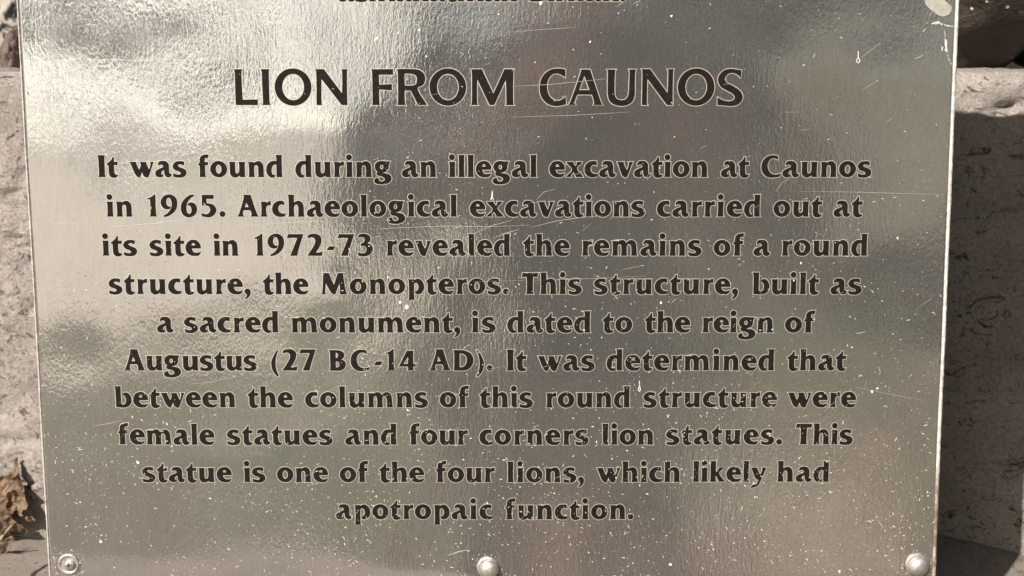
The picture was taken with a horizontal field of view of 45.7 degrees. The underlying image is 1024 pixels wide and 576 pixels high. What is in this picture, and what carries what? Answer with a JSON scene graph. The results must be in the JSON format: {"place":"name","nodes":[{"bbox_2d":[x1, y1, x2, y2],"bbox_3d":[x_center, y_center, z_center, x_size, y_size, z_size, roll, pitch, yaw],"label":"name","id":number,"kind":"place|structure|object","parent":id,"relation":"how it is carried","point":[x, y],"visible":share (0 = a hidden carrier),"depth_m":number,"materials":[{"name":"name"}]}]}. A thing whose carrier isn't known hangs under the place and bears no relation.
{"place":"outdoors","nodes":[
{"label":"outdoors","id":0,"kind":"place"},
{"bbox_2d":[1005,62,1023,68],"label":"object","id":1,"kind":"structure","parent":0,"point":[1011,65],"depth_m":1.69,"materials":[{"name":"grey stone"}]},
{"bbox_2d":[1012,52,1023,66],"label":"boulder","id":2,"kind":"object","parent":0,"point":[1019,60],"visible":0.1,"depth_m":0.96,"materials":[{"name":"black stone"}]},
{"label":"ground","id":3,"kind":"structure","parent":0,"visible":0},
{"bbox_2d":[0,0,17,66],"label":"mottled stone","id":4,"kind":"object","parent":3,"relation":"on","point":[8,17],"visible":0.06,"depth_m":1.24,"materials":[{"name":"beige stone"}]},
{"bbox_2d":[0,533,1023,575],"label":"stone ledge","id":5,"kind":"object","parent":3,"relation":"on","point":[29,557],"visible":0.07,"depth_m":0.69,"materials":[{"name":"stone"}]},
{"bbox_2d":[0,542,7,549],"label":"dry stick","id":6,"kind":"object","parent":5,"relation":"on","point":[3,545],"visible":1,"depth_m":0.65,"materials":[{"name":"brown wood"}]},
{"bbox_2d":[0,536,13,553],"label":"dry leaf","id":7,"kind":"object","parent":5,"relation":"on","point":[6,549],"visible":0.83,"depth_m":0.68,"materials":[{"name":"brown plant"}]},
{"bbox_2d":[0,525,13,541],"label":"dry twig","id":8,"kind":"object","parent":5,"relation":"on","point":[8,530],"visible":1,"depth_m":0.61,"materials":[{"name":"beige wood"}]},
{"bbox_2d":[0,457,27,515],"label":"dry leaf","id":9,"kind":"object","parent":5,"relation":"on","point":[12,496],"visible":1,"depth_m":0.70,"materials":[{"name":"brown plant"}]},
{"bbox_2d":[0,514,27,535],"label":"dry leaf","id":10,"kind":"object","parent":5,"relation":"on","point":[6,521],"visible":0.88,"depth_m":0.70,"materials":[{"name":"brown plant"}]},
{"bbox_2d":[22,512,35,521],"bbox_3d":[-0.278,0.132,0.699,0.010,0.007,0.004,0,7,0],"label":"dry leaf","id":11,"kind":"object","parent":5,"relation":"on","point":[28,517],"visible":1,"depth_m":0.70,"materials":[{"name":"brown plant"}]},
{"bbox_2d":[17,0,958,575],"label":"information plaque","id":12,"kind":"object","parent":5,"relation":"on","point":[489,286],"visible":1,"depth_m":0.56,"materials":[{"name":"metal"}]},
{"bbox_2d":[0,67,1023,554],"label":"stone block","id":13,"kind":"structure","parent":5,"relation":"on","point":[982,463],"depth_m":0.69,"materials":[{"name":"stone"}]},
{"bbox_2d":[0,28,19,67],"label":"rounded stone","id":14,"kind":"object","parent":13,"relation":"on","point":[9,53],"visible":0.31,"depth_m":0.86,"materials":[{"name":"brown stone"}]},
{"bbox_2d":[957,0,1023,67],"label":"boulder","id":15,"kind":"object","parent":13,"relation":"on","point":[990,33],"visible":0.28,"depth_m":0.82,"materials":[{"name":"brown stone"}]}
]}

